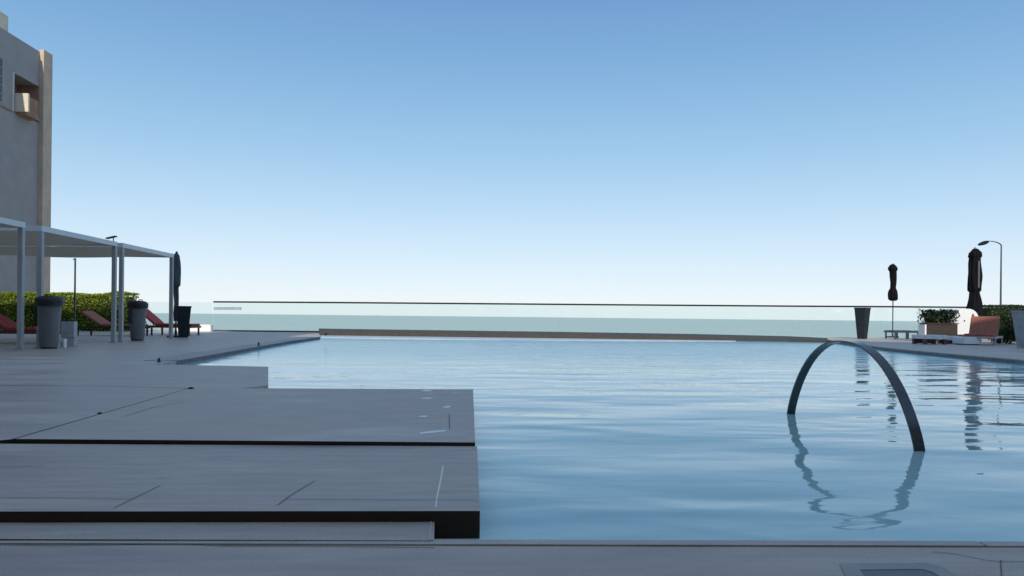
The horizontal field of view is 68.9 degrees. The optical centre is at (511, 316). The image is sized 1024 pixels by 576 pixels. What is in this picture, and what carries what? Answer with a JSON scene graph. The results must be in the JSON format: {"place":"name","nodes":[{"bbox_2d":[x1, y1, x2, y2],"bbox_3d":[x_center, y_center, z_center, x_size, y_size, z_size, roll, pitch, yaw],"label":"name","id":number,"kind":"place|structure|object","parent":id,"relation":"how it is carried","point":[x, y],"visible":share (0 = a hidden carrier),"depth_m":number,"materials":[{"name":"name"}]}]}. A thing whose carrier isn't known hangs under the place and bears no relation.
{"place":"outdoors","nodes":[
{"label":"outdoors","id":0,"kind":"place"},
{"bbox_2d":[0,11,52,295],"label":"apartment building","id":1,"kind":"structure","parent":0,"point":[25,125],"depth_m":45.99,"materials":[{"name":"beige paint"}]},
{"bbox_2d":[0,56,3,103],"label":"window","id":2,"kind":"structure","parent":1,"relation":"in","point":[1,58],"depth_m":43.58,"materials":[{"name":"grey glass"}]},
{"bbox_2d":[0,386,187,443],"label":"paving","id":3,"kind":"structure","parent":0,"point":[26,410],"depth_m":5.24,"materials":[{"name":"stone"}]},
{"bbox_2d":[0,364,267,387],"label":"slab","id":4,"kind":"structure","parent":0,"point":[133,376],"depth_m":7.86,"materials":[{"name":"stone"}]},
{"bbox_2d":[0,330,319,364],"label":"deck","id":5,"kind":"structure","parent":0,"point":[95,347],"depth_m":15.03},
{"bbox_2d":[0,217,25,349],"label":"pergola","id":6,"kind":"object","parent":5,"relation":"on","point":[10,223],"visible":1,"depth_m":13.61,"materials":[{"name":"metal"}]},
{"bbox_2d":[0,313,60,333],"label":"sun lounger","id":7,"kind":"object","parent":5,"relation":"on","point":[8,325],"visible":0.45,"depth_m":16.13,"materials":[{"name":"red fabric"}]},
{"bbox_2d":[34,294,63,348],"bbox_3d":[-8.707,0.086,14.050,0.490,1.026,0.490,1,0,-15],"label":"litter bin","id":8,"kind":"object","parent":5,"relation":"on","point":[47,315],"visible":1,"depth_m":13.91,"materials":[{"name":"grey plastic"}]},
{"bbox_2d":[0,225,116,347],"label":"pergola","id":9,"kind":"object","parent":5,"relation":"on","point":[40,237],"visible":0.94,"depth_m":15.61,"materials":[{"name":"metal"}]},
{"bbox_2d":[58,339,66,347],"bbox_3d":[-8.752,0.513,14.500,0.150,0.170,0.140,1,0,-12],"label":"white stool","id":10,"kind":"object","parent":5,"relation":"on","point":[64,341],"visible":0.58,"depth_m":14.46,"materials":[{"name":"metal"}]},
{"bbox_2d":[60,321,77,345],"bbox_3d":[-9.015,0.342,15.200,0.260,0.506,0.260,1,0,-16],"label":"square pot","id":11,"kind":"object","parent":5,"relation":"on","point":[69,331],"visible":0.93,"depth_m":15.10,"materials":[{"name":"concrete"}]},
{"bbox_2d":[73,258,75,320],"bbox_3d":[-13.465,-0.629,23.000,0.260,2.356,0.260,1,0,-4],"label":"thin pole","id":12,"kind":"object","parent":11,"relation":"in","point":[74,259],"visible":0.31,"depth_m":22.98,"materials":[{"name":"white metal"}]},
{"bbox_2d":[0,291,138,330],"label":"hedge","id":13,"kind":"object","parent":5,"relation":"on","point":[99,304],"visible":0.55,"depth_m":27.72,"materials":[{"name":"green plant"}]},
{"bbox_2d":[0,243,173,341],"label":"pergola","id":14,"kind":"object","parent":5,"relation":"on","point":[125,250],"visible":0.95,"depth_m":18.34,"materials":[{"name":"metal"}]},
{"bbox_2d":[77,311,149,335],"bbox_3d":[-11.970,0.197,22.400,1.900,0.734,0.702,1,0,2],"label":"sun lounger","id":15,"kind":"object","parent":5,"relation":"on","point":[98,319],"visible":0.72,"depth_m":22.14,"materials":[{"name":"red fabric"}]},
{"bbox_2d":[127,299,148,340],"bbox_3d":[-9.327,0.079,18.600,0.490,1.026,0.490,1,0,23],"label":"litter bin","id":16,"kind":"object","parent":5,"relation":"on","point":[137,310],"visible":1,"depth_m":18.45,"materials":[{"name":"grey plastic"}]},
{"bbox_2d":[146,309,200,335],"bbox_3d":[-10.786,0.168,23.300,1.900,0.818,0.702,1,0,1],"label":"sun lounger","id":17,"kind":"object","parent":5,"relation":"on","point":[154,320],"visible":0.55,"depth_m":23.09,"materials":[{"name":"red fabric"}]},
{"bbox_2d":[167,251,180,336],"bbox_3d":[-9.713,-0.654,21.600,0.480,2.484,0.480,1,0,-4],"label":"closed umbrella","id":18,"kind":"object","parent":5,"relation":"on","point":[177,273],"visible":0.82,"depth_m":21.54,"materials":[{"name":"grey fabric"}]},
{"bbox_2d":[176,306,191,337],"bbox_3d":[-9.418,0.141,21.400,0.372,0.900,0.372,1,0,-32],"label":"tapered planter","id":19,"kind":"object","parent":5,"relation":"on","point":[183,316],"visible":1,"depth_m":21.28,"materials":[{"name":"plastic"}]},
{"bbox_2d":[144,337,319,363],"bbox_3d":[-5.682,0.807,16.906,0.574,0.366,12.290,1,0,-5],"label":"coping","id":20,"kind":"object","parent":5,"relation":"on","point":[218,351],"visible":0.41,"depth_m":14.02,"materials":[{"name":"stone"}]},
{"bbox_2d":[213,330,318,332],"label":"kerb","id":21,"kind":"structure","parent":5,"relation":"on","point":[264,331],"depth_m":29.27,"materials":[{"name":"grey concrete"}]},
{"bbox_2d":[177,324,212,331],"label":"white wall","id":22,"kind":"structure","parent":0,"point":[206,328],"depth_m":28.47,"materials":[{"name":"paint"}]},
{"bbox_2d":[0,444,479,538],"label":"front platform","id":23,"kind":"structure","parent":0,"point":[53,483],"depth_m":2.88,"materials":[{"name":"stone"}]},
{"bbox_2d":[15,388,474,445],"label":"platform","id":24,"kind":"structure","parent":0,"point":[339,417],"depth_m":4.50,"materials":[{"name":"stone"}]},
{"bbox_2d":[0,544,1023,575],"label":"deck","id":25,"kind":"structure","parent":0,"point":[147,560],"depth_m":2.14,"materials":[{"name":"stone"}]},
{"bbox_2d":[0,521,434,540],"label":"step","id":26,"kind":"object","parent":25,"relation":"on","point":[302,531],"visible":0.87,"depth_m":2.38,"materials":[{"name":"stone"}]},
{"bbox_2d":[840,563,957,575],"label":"skimmer cover","id":27,"kind":"object","parent":25,"relation":"on","point":[856,569],"visible":1,"depth_m":2.09,"materials":[{"name":"grey metal"}]},
{"bbox_2d":[0,0,1023,320],"label":"sky","id":28,"kind":"structure","parent":0,"point":[682,152],"materials":[{"name":"blue"}]},
{"bbox_2d":[145,313,924,337],"bbox_3d":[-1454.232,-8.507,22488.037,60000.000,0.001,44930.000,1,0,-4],"label":"sea","id":29,"kind":"structure","parent":0,"point":[815,328],"depth_m":670.37,"materials":[{"name":"liquid"}]},
{"bbox_2d":[179,338,1023,541],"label":"pool water","id":30,"kind":"structure","parent":0,"point":[644,440],"depth_m":4.88,"materials":[{"name":"blue liquid"}]},
{"bbox_2d":[787,340,924,450],"bbox_3d":[2.287,0.619,5.127,0.064,0.911,1.662,1,0,-4],"label":"pool hoop","id":31,"kind":"object","parent":30,"relation":"in","point":[904,401],"visible":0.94,"depth_m":4.65,"materials":[{"name":"metal"}]},
{"bbox_2d":[827,337,1023,363],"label":"deck","id":32,"kind":"structure","parent":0,"point":[985,346],"depth_m":20.44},
{"bbox_2d":[319,328,827,342],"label":"kerb","id":33,"kind":"structure","parent":32,"relation":"on","point":[463,333],"depth_m":26.52,"materials":[{"name":"grey concrete"}]},
{"bbox_2d":[320,335,727,340],"bbox_3d":[0.238,0.897,25.140,14.968,0.312,2.861,1,0,4],"label":"overflow ledge","id":34,"kind":"object","parent":33,"relation":"attached to","point":[451,338],"visible":0.29,"depth_m":25.04,"materials":[{"name":"grey stone"}]},
{"bbox_2d":[213,301,965,313],"bbox_3d":[3.490,0.079,29.528,30.658,1.294,0.588,1,0,-1],"label":"glass railing","id":35,"kind":"object","parent":33,"relation":"on","point":[226,308],"visible":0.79,"depth_m":29.41,"materials":[{"name":"clear glass"}]},
{"bbox_2d":[854,308,870,338],"bbox_3d":[13.137,0.243,28.000,0.432,1.170,0.432,1,0,-39],"label":"tapered planter","id":36,"kind":"object","parent":32,"relation":"on","point":[862,316],"visible":0.98,"depth_m":27.89,"materials":[{"name":"concrete"}]},
{"bbox_2d":[887,263,898,337],"bbox_3d":[15.817,-0.679,31.000,0.480,3.070,0.480,1,0,-4],"label":"closed umbrella","id":37,"kind":"object","parent":32,"relation":"on","point":[892,291],"visible":0.98,"depth_m":30.91,"materials":[{"name":"black fabric"}]},
{"bbox_2d":[884,330,917,338],"bbox_3d":[15.355,0.686,28.600,1.900,0.330,0.702,1,0,-2],"label":"sun lounger","id":38,"kind":"object","parent":32,"relation":"on","point":[896,332],"visible":0.65,"depth_m":28.28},
{"bbox_2d":[828,340,1023,363],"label":"coping","id":39,"kind":"object","parent":32,"relation":"on","point":[974,356],"visible":0.35,"depth_m":16.02,"materials":[{"name":"grey stone"}]},
{"bbox_2d":[912,335,947,344],"bbox_3d":[12.521,0.681,22.400,0.740,0.280,0.600,1,0,-7],"label":"table","id":40,"kind":"object","parent":32,"relation":"on","point":[925,339],"visible":0.99,"depth_m":22.16,"materials":[{"name":"white metal"}]},
{"bbox_2d":[918,323,958,341],"bbox_3d":[14.380,0.521,25.200,1.130,0.640,0.500,1,0,-1],"label":"planter box","id":41,"kind":"object","parent":32,"relation":"on","point":[949,329],"visible":0.7,"depth_m":24.98,"materials":[{"name":"brown metal"}]},
{"bbox_2d":[914,308,964,322],"bbox_3d":[14.366,-0.021,25.239,1.680,0.520,0.996,1,0,-4],"label":"leafy plant","id":42,"kind":"object","parent":41,"relation":"in","point":[937,316],"visible":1,"depth_m":25.12,"materials":[{"name":"green plant"}]},
{"bbox_2d":[938,336,961,343],"bbox_3d":[13.480,0.712,23.000,0.480,0.240,0.500,1,0,-2],"label":"table","id":43,"kind":"object","parent":32,"relation":"on","point":[949,340],"visible":0.43,"depth_m":22.77,"materials":[{"name":"white metal"}]},
{"bbox_2d":[942,309,977,335],"bbox_3d":[15.399,0.287,25.706,0.950,1.130,0.680,1,0,4],"label":"pod chair","id":44,"kind":"object","parent":32,"relation":"on","point":[966,315],"visible":0.42,"depth_m":25.38,"materials":[{"name":"white plastic"}]},
{"bbox_2d":[952,337,980,344],"bbox_3d":[13.519,0.717,22.200,0.560,0.230,0.500,1,0,-9],"label":"white cube","id":45,"kind":"object","parent":32,"relation":"on","point":[966,341],"visible":0.94,"depth_m":21.98,"materials":[{"name":"plastic"}]},
{"bbox_2d":[966,247,983,340],"bbox_3d":[16.489,-0.807,26.604,0.548,3.340,0.563,1,0,-25],"label":"closed umbrella","id":46,"kind":"object","parent":32,"relation":"on","point":[974,284],"visible":0.84,"depth_m":26.44,"materials":[{"name":"black fabric"}]},
{"bbox_2d":[962,316,1002,345],"bbox_3d":[14.250,0.411,22.600,0.862,0.857,1.700,1,0,39],"label":"sun lounger","id":47,"kind":"object","parent":32,"relation":"on","point":[985,327],"visible":0.91,"depth_m":22.76,"materials":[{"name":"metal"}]},
{"bbox_2d":[981,304,1023,338],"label":"hedge","id":48,"kind":"object","parent":32,"relation":"on","point":[992,310],"visible":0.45,"depth_m":29.86,"materials":[{"name":"green plant"}]},
{"bbox_2d":[987,309,1021,343],"bbox_3d":[15.847,0.304,23.576,1.663,1.135,0.840,1,0,-17],"label":"shrub","id":49,"kind":"object","parent":32,"relation":"on","point":[1007,332],"visible":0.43,"depth_m":23.50,"materials":[{"name":"green plant"}]},
{"bbox_2d":[1011,310,1023,347],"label":"tapered planter","id":50,"kind":"object","parent":32,"relation":"on","point":[1018,319],"visible":1,"depth_m":19.98,"materials":[{"name":"concrete"}]},
{"bbox_2d":[978,241,1001,304],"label":"street lamp","id":51,"kind":"object","parent":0,"point":[983,243],"visible":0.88,"depth_m":57.95,"materials":[{"name":"grey metal"}]},
{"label":"deck footing","id":52,"kind":"structure","parent":0,"visible":0},
{"bbox_2d":[0,539,1023,547],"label":"pool coping","id":53,"kind":"object","parent":52,"relation":"on","point":[698,543],"visible":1,"depth_m":2.30,"materials":[{"name":"stone"}]}
]}

